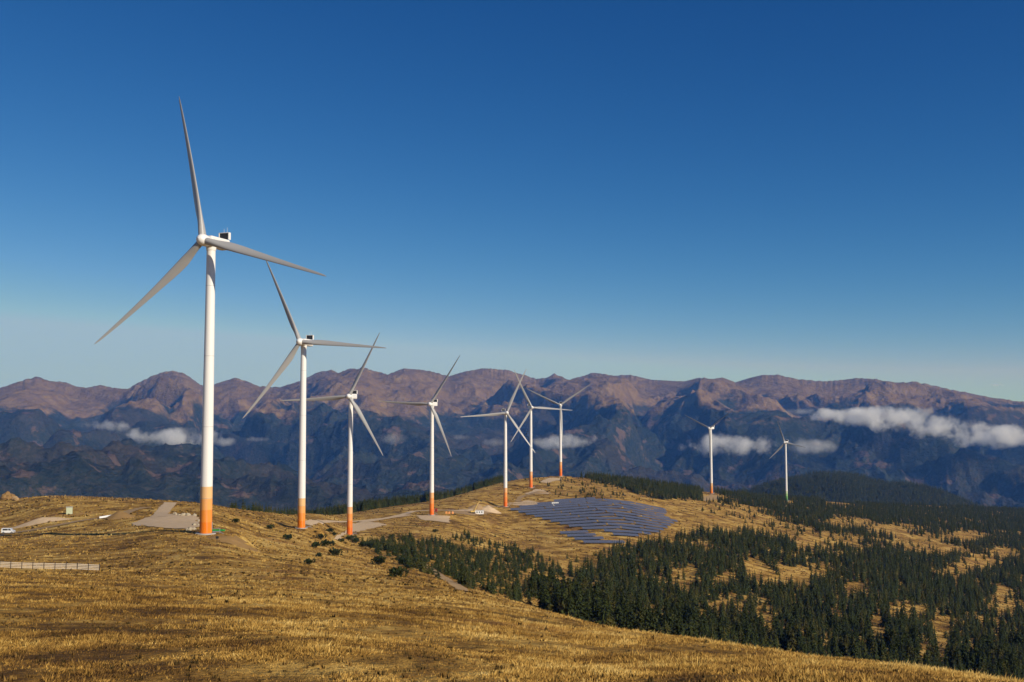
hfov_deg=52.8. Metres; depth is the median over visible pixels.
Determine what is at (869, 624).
spruce tree
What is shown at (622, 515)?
solar table
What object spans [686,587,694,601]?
spruce tree
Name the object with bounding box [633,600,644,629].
spruce tree
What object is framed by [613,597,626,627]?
spruce tree
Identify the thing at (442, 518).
concrete pad
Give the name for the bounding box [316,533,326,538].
pine shrub
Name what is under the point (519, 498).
gravel road
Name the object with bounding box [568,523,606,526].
solar table
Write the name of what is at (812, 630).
spruce tree
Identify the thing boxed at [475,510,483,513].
site hut
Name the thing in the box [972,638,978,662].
spruce tree
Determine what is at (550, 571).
spruce tree
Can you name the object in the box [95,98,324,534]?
wind turbine
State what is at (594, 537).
solar table
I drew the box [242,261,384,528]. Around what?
wind turbine
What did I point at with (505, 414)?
wind turbine
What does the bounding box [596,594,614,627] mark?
spruce tree
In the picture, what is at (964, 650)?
spruce tree
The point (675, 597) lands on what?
spruce tree
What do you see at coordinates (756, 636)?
spruce tree
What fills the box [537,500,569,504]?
solar table
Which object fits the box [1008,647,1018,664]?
spruce tree
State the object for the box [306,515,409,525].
gravel road
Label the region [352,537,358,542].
pine shrub
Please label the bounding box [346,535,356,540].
pine shrub
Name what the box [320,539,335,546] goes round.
pine shrub
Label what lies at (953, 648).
spruce tree
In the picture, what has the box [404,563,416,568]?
pine shrub
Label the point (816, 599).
spruce tree
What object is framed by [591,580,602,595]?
spruce tree
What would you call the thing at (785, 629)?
spruce tree
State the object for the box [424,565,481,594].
farm track
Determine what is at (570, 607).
spruce tree
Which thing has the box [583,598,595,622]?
spruce tree
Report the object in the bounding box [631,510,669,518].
solar table
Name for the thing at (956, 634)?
spruce tree
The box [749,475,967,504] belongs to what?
wooded hill
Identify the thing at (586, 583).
spruce tree
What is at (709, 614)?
spruce tree
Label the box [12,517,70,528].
dirt road
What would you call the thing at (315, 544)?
pine shrub
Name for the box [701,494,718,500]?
gravel pad
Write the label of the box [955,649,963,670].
spruce tree
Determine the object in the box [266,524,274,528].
pine shrub
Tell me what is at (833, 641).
spruce tree
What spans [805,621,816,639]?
spruce tree
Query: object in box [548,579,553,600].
spruce tree
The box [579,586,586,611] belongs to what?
spruce tree
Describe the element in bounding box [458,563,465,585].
spruce tree
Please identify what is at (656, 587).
spruce tree
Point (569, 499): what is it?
solar table
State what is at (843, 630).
spruce tree
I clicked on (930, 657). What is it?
spruce tree
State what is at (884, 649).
spruce tree
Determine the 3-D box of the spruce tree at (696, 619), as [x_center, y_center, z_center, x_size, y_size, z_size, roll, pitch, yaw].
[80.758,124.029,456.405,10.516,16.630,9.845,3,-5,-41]
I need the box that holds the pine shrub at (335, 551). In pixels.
[327,547,342,555]
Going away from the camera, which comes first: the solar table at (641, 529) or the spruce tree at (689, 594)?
the spruce tree at (689, 594)
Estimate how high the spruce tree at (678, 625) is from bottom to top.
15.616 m
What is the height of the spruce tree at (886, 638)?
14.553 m
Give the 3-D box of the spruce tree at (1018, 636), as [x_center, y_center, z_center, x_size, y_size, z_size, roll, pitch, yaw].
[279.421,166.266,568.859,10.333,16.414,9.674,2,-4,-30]
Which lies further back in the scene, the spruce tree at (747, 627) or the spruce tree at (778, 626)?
the spruce tree at (778, 626)
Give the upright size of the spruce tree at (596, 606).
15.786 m
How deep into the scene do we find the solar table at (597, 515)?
959.07 m
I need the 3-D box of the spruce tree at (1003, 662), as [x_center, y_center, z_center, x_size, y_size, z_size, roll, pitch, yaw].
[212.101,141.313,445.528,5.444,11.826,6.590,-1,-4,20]
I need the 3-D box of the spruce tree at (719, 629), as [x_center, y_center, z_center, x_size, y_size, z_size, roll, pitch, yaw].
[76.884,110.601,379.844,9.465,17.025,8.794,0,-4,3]
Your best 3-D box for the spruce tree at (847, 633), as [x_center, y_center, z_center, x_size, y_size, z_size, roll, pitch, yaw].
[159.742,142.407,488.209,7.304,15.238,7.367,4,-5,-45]
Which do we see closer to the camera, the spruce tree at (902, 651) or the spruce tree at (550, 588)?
the spruce tree at (550, 588)
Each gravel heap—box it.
[468,504,483,509]
[482,505,500,512]
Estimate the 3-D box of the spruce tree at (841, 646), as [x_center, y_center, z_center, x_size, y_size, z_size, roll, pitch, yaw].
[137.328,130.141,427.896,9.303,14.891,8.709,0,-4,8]
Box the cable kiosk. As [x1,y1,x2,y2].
[66,506,72,513]
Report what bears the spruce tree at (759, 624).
on the ground at (672, 510)
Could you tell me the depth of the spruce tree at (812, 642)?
437.27 m
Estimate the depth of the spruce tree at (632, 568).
650.28 m
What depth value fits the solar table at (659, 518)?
995.80 m
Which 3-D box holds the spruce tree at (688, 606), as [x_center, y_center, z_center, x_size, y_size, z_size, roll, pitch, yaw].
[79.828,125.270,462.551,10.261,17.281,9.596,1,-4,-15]
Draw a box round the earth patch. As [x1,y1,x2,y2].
[218,536,247,543]
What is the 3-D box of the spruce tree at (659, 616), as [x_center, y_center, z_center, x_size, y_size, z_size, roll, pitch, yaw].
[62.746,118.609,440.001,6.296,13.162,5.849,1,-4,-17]
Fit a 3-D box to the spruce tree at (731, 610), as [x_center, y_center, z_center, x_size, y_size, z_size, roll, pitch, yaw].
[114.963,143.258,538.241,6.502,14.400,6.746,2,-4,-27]
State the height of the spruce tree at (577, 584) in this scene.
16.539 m
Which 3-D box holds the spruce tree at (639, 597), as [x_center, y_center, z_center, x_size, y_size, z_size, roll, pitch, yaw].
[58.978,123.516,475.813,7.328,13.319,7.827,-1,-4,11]
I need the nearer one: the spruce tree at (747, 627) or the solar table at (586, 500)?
the spruce tree at (747, 627)
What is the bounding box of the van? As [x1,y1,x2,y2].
[1,528,14,533]
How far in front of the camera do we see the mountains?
9188.00 m
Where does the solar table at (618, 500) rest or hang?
on the ground at (672, 510)
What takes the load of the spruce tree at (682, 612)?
on the ground at (672, 510)
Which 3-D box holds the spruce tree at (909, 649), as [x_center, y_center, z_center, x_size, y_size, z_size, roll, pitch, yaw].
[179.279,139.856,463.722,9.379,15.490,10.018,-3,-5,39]
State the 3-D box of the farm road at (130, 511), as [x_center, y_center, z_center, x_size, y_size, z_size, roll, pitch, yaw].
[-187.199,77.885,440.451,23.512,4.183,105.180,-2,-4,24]
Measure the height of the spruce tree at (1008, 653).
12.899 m
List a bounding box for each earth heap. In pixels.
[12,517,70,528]
[102,511,135,519]
[207,536,260,551]
[528,491,549,493]
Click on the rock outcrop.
(6, 495)
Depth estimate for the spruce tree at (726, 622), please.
458.05 m
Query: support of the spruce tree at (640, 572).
on the ground at (672, 510)
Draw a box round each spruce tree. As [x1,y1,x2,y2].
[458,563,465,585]
[526,571,538,598]
[536,574,540,594]
[537,582,552,610]
[541,575,548,586]
[546,566,552,576]
[547,572,560,594]
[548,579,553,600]
[550,584,560,612]
[551,583,556,605]
[556,579,566,613]
[559,573,566,586]
[562,587,577,617]
[565,578,574,594]
[571,588,577,616]
[573,587,589,621]
[575,579,579,591]
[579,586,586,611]
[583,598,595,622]
[585,577,589,590]
[585,591,592,612]
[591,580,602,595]
[591,588,601,623]
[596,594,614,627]
[601,577,612,594]
[606,559,614,576]
[609,605,616,626]
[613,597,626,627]
[620,601,629,628]
[620,603,626,628]
[622,606,639,628]
[630,562,637,577]
[630,603,638,629]
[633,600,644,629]
[634,595,645,606]
[637,568,646,591]
[642,604,655,625]
[642,610,651,632]
[644,573,652,594]
[644,609,660,632]
[653,581,659,598]
[655,604,663,629]
[662,596,670,620]
[664,583,672,600]
[664,610,675,631]
[666,576,674,596]
[670,611,686,635]
[671,592,680,609]
[675,583,682,602]
[680,597,686,613]
[680,603,685,622]
[684,601,691,624]
[684,615,698,636]
[685,604,700,627]
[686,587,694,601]
[697,617,704,636]
[698,610,709,632]
[706,606,717,628]
[711,601,719,619]
[715,619,727,640]
[722,617,730,637]
[728,602,737,620]
[730,605,738,626]
[731,615,736,634]
[735,619,740,636]
[740,612,744,624]
[740,620,752,641]
[743,608,751,627]
[748,599,755,616]
[749,613,761,628]
[749,626,758,644]
[756,619,761,633]
[761,626,766,645]
[764,625,769,639]
[768,622,782,648]
[774,621,783,638]
[779,621,787,647]
[783,623,791,646]
[786,630,796,651]
[790,604,802,628]
[792,621,801,639]
[795,627,802,640]
[795,631,804,651]
[803,606,811,621]
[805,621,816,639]
[805,633,818,652]
[806,627,817,647]
[812,591,820,612]
[816,635,824,650]
[825,606,833,627]
[830,635,836,656]
[836,636,848,657]
[840,627,847,640]
[842,626,850,641]
[843,637,847,652]
[845,600,853,621]
[848,629,862,652]
[848,637,858,658]
[858,611,864,633]
[860,613,874,635]
[864,630,873,651]
[867,636,877,655]
[868,638,878,658]
[876,639,888,661]
[878,605,891,626]
[883,623,890,647]
[887,635,895,655]
[889,625,893,640]
[892,637,900,654]
[898,644,907,663]
[899,611,904,626]
[904,636,915,663]
[909,623,922,650]
[911,624,920,649]
[913,637,923,657]
[913,645,922,664]
[922,643,932,663]
[929,643,936,661]
[934,642,941,663]
[945,645,951,666]
[949,638,956,663]
[950,645,964,668]
[951,628,962,646]
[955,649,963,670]
[960,641,969,664]
[968,649,976,670]
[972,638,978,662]
[975,649,981,670]
[977,651,986,670]
[985,631,996,653]
[985,648,992,668]
[987,657,993,674]
[989,641,996,663]
[995,656,1005,678]
[996,648,1001,661]
[998,629,1007,651]
[1001,654,1006,675]
[1003,652,1008,670]
[1006,645,1011,661]
[1007,652,1016,675]
[1008,628,1015,644]
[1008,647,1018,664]
[1011,628,1023,649]
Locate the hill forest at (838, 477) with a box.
[733,469,987,507]
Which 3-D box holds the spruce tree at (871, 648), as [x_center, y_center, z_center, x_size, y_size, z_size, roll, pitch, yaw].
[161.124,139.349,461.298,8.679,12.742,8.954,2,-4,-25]
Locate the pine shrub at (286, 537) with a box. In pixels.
[283,534,291,539]
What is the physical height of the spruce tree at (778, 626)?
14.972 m
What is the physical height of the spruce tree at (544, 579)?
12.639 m
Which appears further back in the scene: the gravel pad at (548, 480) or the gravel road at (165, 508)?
the gravel pad at (548, 480)
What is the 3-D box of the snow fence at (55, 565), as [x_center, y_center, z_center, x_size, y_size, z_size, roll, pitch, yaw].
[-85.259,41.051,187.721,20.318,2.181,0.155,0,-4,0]
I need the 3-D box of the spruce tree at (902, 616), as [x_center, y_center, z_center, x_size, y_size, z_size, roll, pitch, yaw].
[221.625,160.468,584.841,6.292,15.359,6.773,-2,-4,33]
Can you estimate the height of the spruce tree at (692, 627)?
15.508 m
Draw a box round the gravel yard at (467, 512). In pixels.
[450,508,492,514]
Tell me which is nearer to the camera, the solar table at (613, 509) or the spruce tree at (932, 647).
the spruce tree at (932, 647)
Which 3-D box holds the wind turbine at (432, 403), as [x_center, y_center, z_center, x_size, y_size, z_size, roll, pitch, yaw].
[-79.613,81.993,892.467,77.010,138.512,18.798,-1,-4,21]
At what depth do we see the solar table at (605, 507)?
1015.65 m
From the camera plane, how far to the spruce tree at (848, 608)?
605.91 m
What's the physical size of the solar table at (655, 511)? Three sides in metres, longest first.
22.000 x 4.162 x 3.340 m
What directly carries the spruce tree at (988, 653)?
on the ground at (672, 510)
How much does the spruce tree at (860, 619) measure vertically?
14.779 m
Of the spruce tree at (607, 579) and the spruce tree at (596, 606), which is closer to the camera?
the spruce tree at (596, 606)
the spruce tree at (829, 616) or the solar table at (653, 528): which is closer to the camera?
the spruce tree at (829, 616)
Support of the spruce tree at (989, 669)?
on the ground at (672, 510)
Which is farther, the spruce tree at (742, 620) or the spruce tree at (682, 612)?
the spruce tree at (742, 620)
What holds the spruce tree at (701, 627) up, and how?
on the ground at (672, 510)
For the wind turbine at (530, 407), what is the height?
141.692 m
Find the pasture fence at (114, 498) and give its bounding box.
[49,495,138,500]
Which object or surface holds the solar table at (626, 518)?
on the ground at (672, 510)
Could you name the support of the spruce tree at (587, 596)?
on the ground at (672, 510)
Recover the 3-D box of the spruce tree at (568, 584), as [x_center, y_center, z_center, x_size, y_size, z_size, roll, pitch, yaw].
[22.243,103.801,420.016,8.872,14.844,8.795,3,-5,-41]
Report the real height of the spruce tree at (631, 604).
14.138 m
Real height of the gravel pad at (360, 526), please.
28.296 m
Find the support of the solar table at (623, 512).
on the ground at (672, 510)
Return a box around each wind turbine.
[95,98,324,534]
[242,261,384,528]
[280,333,382,534]
[379,356,459,514]
[461,370,534,506]
[511,370,567,487]
[528,384,590,475]
[685,412,729,493]
[769,421,805,500]
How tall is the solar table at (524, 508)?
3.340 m
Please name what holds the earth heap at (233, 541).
on the ground at (672, 510)
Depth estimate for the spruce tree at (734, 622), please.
472.54 m
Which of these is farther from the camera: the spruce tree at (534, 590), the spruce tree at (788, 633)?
the spruce tree at (788, 633)
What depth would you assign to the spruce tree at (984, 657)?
438.33 m
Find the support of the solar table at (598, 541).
on the ground at (672, 510)
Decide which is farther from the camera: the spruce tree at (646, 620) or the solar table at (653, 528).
the solar table at (653, 528)
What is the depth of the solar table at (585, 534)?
844.28 m
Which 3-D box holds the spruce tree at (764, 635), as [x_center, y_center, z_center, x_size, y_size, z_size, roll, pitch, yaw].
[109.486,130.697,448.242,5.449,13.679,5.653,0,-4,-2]
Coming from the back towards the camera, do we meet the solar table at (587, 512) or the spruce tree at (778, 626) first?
the solar table at (587, 512)
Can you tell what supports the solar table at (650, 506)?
on the ground at (672, 510)
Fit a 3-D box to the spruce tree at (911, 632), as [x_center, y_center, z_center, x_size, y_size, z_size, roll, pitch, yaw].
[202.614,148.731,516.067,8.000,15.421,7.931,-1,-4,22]
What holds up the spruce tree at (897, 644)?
on the ground at (672, 510)
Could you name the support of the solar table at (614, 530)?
on the ground at (672, 510)
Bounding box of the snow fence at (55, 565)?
[0,561,99,570]
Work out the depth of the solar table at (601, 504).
1032.41 m
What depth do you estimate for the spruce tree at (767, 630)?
465.36 m
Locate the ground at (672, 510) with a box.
[0,476,1023,681]
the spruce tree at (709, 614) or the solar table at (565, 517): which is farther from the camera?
the solar table at (565, 517)
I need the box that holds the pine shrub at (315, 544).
[311,542,319,547]
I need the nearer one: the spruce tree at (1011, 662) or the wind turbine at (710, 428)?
the spruce tree at (1011, 662)
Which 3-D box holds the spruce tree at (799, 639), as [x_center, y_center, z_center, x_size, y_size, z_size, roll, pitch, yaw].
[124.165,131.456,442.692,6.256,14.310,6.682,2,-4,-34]
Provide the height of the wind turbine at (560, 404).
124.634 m
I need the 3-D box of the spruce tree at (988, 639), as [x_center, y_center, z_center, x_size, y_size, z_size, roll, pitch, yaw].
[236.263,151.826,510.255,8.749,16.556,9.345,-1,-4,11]
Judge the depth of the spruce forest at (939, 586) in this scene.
768.14 m
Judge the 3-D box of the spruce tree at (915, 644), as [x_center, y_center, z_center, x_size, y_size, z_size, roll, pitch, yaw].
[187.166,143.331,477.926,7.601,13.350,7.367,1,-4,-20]
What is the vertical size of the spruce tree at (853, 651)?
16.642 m
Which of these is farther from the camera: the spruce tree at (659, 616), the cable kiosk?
the cable kiosk
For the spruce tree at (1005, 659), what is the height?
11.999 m
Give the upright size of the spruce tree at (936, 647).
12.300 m
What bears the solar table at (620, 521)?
on the ground at (672, 510)
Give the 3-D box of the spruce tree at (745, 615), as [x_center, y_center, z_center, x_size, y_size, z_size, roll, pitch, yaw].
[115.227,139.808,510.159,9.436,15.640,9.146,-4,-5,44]
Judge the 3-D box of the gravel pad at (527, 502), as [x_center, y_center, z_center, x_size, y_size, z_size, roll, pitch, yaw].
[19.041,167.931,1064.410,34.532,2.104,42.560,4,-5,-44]
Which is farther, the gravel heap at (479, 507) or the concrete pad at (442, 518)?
the gravel heap at (479, 507)
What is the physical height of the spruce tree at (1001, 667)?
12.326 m
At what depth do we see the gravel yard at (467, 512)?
937.45 m
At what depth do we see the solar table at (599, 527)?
887.38 m
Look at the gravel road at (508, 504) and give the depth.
1061.80 m
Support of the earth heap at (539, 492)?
on the ground at (672, 510)
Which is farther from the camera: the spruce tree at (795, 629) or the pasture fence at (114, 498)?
the pasture fence at (114, 498)
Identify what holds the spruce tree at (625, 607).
on the ground at (672, 510)
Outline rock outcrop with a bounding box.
[0,491,14,499]
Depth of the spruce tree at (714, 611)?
535.96 m
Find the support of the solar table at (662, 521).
on the ground at (672, 510)
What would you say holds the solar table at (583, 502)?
on the ground at (672, 510)
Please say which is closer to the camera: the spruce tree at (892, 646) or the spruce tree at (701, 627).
the spruce tree at (701, 627)
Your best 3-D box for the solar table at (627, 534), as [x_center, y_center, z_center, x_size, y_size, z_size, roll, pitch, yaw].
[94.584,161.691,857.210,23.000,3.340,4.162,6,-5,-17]
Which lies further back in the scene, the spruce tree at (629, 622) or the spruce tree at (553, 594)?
the spruce tree at (553, 594)
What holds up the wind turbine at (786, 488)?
on the ground at (672, 510)
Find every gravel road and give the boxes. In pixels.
[152,502,176,516]
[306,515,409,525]
[360,509,476,521]
[486,502,536,506]
[516,494,531,500]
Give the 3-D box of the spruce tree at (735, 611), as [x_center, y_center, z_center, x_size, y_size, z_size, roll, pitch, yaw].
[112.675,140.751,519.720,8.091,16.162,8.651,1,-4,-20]
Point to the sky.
(669, 190)
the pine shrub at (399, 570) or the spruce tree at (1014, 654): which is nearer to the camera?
the pine shrub at (399, 570)
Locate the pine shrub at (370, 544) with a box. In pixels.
[363,541,375,548]
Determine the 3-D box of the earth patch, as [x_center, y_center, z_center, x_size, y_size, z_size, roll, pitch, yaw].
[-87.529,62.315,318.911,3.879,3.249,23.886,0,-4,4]
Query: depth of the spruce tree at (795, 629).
472.92 m
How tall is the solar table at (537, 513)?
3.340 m
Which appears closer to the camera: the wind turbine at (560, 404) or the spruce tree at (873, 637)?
the spruce tree at (873, 637)
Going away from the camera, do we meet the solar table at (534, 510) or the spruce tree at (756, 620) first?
the spruce tree at (756, 620)
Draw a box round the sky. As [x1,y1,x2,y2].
[0,0,1023,400]
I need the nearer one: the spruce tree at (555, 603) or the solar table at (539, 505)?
the spruce tree at (555, 603)
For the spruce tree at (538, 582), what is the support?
on the ground at (672, 510)
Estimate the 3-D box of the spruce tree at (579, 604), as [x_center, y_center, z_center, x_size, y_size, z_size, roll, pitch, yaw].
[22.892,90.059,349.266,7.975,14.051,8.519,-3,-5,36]
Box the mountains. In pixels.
[0,368,1023,511]
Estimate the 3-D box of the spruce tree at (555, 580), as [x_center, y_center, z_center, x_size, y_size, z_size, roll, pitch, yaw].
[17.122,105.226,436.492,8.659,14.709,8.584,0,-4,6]
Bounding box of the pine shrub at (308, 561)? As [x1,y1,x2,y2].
[304,558,315,564]
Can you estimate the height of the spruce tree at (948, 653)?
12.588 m
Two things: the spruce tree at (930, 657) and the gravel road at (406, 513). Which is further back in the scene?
the gravel road at (406, 513)
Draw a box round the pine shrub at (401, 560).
[397,556,410,564]
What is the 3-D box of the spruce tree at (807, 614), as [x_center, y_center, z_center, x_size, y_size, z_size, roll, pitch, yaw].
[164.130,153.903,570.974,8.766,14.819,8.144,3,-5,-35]
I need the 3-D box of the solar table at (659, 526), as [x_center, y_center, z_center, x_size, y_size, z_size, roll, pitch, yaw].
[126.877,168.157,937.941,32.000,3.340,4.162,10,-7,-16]
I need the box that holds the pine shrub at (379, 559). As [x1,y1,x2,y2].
[371,555,385,564]
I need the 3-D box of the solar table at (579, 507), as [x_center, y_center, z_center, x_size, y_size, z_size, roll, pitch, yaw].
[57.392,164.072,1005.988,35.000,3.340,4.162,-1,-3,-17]
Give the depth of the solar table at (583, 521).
917.45 m
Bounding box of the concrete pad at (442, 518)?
[416,515,450,521]
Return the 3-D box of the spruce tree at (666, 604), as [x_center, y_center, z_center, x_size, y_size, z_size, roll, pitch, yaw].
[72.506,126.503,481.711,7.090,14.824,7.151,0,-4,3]
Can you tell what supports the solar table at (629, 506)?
on the ground at (672, 510)
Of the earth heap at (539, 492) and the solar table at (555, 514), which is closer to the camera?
the solar table at (555, 514)
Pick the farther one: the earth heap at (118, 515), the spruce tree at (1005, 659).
the spruce tree at (1005, 659)
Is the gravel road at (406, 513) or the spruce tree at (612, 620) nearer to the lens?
the spruce tree at (612, 620)
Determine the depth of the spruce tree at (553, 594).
412.06 m
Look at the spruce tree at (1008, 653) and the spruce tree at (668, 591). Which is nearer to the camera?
the spruce tree at (1008, 653)
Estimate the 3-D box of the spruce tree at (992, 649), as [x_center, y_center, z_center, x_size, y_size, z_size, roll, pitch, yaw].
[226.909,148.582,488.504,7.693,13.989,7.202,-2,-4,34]
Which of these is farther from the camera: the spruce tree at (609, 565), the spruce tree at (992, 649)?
the spruce tree at (609, 565)
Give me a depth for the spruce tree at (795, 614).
564.92 m
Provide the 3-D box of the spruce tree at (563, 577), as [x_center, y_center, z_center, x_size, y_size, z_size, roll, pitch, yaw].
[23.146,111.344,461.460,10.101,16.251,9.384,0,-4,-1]
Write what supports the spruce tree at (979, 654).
on the ground at (672, 510)
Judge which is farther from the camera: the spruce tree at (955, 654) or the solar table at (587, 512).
the solar table at (587, 512)
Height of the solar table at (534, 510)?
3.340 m
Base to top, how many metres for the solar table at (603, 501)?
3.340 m
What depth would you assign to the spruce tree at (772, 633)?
455.06 m
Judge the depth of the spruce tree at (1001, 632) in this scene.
556.60 m
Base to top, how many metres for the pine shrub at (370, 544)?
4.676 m
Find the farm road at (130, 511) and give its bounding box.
[0,507,149,535]
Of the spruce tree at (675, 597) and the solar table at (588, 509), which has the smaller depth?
the spruce tree at (675, 597)
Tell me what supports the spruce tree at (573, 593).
on the ground at (672, 510)
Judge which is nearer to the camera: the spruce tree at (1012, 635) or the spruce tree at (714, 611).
the spruce tree at (714, 611)
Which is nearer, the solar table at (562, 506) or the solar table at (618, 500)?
the solar table at (562, 506)
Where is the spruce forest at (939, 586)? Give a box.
[229,470,1023,681]
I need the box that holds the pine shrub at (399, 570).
[387,566,408,576]
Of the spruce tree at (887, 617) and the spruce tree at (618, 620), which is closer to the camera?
the spruce tree at (618, 620)
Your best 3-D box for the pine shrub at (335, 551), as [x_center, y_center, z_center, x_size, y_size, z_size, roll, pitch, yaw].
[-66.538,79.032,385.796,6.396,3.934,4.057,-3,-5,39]
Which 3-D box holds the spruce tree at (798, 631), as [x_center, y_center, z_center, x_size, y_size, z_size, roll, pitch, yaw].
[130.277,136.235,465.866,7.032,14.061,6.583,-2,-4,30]
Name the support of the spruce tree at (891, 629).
on the ground at (672, 510)
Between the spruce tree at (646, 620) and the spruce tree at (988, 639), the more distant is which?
the spruce tree at (988, 639)
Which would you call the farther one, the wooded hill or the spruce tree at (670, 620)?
the wooded hill
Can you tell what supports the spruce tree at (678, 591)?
on the ground at (672, 510)
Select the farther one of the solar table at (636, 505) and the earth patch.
the solar table at (636, 505)
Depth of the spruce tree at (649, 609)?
355.19 m
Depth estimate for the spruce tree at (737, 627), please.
471.63 m
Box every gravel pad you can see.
[132,513,199,528]
[333,522,386,539]
[509,500,538,504]
[525,489,548,493]
[540,478,559,482]
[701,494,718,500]
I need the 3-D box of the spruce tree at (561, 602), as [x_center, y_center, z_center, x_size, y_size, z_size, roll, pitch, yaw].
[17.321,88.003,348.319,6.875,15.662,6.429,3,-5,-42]
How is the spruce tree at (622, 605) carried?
on the ground at (672, 510)
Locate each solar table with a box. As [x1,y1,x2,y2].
[510,507,544,509]
[518,509,553,512]
[520,504,553,507]
[526,511,560,514]
[534,513,569,516]
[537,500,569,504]
[542,515,578,518]
[545,504,578,507]
[550,517,586,521]
[553,506,587,509]
[554,498,584,500]
[554,501,586,505]
[559,530,588,533]
[560,520,596,524]
[561,508,595,512]
[566,533,596,536]
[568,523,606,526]
[570,499,601,501]
[570,510,605,514]
[574,536,603,539]
[579,503,612,505]
[579,513,614,516]
[582,526,620,528]
[583,540,624,543]
[587,501,619,502]
[588,517,623,519]
[589,506,621,507]
[597,508,629,510]
[597,519,634,523]
[603,498,634,503]
[604,529,642,534]
[606,510,640,515]
[607,522,644,527]
[612,532,637,536]
[613,503,645,509]
[615,513,649,519]
[620,501,651,508]
[621,526,659,532]
[623,506,654,513]
[624,517,659,524]
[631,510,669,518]
[635,502,665,509]
[635,522,667,527]
[642,515,677,521]
[645,526,663,529]
[646,509,665,513]
[651,519,674,523]
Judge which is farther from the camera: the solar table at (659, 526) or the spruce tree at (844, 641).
the solar table at (659, 526)
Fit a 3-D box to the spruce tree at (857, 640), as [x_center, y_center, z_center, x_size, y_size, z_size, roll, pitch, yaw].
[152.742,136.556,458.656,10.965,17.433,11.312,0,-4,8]
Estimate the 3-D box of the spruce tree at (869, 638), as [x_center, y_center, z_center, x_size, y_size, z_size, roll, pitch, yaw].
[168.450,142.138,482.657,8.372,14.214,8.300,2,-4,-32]
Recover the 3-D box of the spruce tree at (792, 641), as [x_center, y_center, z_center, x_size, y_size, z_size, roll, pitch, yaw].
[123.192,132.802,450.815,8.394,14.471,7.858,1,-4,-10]
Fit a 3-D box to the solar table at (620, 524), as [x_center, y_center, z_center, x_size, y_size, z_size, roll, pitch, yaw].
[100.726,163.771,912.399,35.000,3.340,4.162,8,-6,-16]
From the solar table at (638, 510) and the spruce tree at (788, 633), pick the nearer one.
the spruce tree at (788, 633)
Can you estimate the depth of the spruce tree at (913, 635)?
513.71 m
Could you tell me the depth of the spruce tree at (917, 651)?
428.10 m
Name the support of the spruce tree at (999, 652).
on the ground at (672, 510)
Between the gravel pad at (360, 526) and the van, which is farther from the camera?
the gravel pad at (360, 526)
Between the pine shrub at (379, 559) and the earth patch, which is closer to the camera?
the earth patch
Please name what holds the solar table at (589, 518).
on the ground at (672, 510)
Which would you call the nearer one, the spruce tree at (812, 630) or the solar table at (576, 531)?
the spruce tree at (812, 630)
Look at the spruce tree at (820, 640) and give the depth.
442.25 m
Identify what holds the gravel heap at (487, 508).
on the gravel yard at (467, 512)
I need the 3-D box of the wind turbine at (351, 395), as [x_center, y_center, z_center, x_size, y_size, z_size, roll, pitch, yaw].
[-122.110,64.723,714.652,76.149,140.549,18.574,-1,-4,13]
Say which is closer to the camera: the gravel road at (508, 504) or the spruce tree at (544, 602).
the spruce tree at (544, 602)
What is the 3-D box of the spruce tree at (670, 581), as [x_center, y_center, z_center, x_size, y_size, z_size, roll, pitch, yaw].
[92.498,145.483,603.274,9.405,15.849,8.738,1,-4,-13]
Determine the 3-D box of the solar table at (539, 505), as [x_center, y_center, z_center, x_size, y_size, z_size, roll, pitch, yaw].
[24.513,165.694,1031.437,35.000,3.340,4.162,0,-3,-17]
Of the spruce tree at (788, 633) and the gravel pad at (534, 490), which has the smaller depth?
the spruce tree at (788, 633)
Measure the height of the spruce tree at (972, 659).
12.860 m
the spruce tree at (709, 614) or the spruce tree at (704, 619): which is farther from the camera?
the spruce tree at (709, 614)
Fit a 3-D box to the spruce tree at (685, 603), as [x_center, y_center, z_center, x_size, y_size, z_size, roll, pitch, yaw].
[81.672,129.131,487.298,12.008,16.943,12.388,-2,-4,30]
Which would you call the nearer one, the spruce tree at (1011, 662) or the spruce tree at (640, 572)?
the spruce tree at (1011, 662)
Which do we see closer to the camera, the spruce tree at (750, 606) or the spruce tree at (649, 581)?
the spruce tree at (750, 606)
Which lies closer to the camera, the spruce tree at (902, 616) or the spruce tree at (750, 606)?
the spruce tree at (750, 606)
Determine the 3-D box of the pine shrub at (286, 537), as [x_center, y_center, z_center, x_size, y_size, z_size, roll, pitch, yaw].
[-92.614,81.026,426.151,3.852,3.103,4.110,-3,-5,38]
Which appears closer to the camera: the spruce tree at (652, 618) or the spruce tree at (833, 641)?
the spruce tree at (652, 618)
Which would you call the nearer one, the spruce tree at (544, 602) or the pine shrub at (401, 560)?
the spruce tree at (544, 602)
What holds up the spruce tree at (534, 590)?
on the ground at (672, 510)
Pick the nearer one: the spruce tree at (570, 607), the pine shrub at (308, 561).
the pine shrub at (308, 561)
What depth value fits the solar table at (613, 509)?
1000.84 m
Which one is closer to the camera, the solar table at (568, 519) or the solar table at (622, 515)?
the solar table at (568, 519)
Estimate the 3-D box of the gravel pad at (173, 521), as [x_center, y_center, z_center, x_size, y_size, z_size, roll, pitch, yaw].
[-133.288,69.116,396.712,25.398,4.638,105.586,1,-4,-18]
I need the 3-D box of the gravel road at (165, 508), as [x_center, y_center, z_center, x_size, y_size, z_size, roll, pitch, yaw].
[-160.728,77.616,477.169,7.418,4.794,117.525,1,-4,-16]

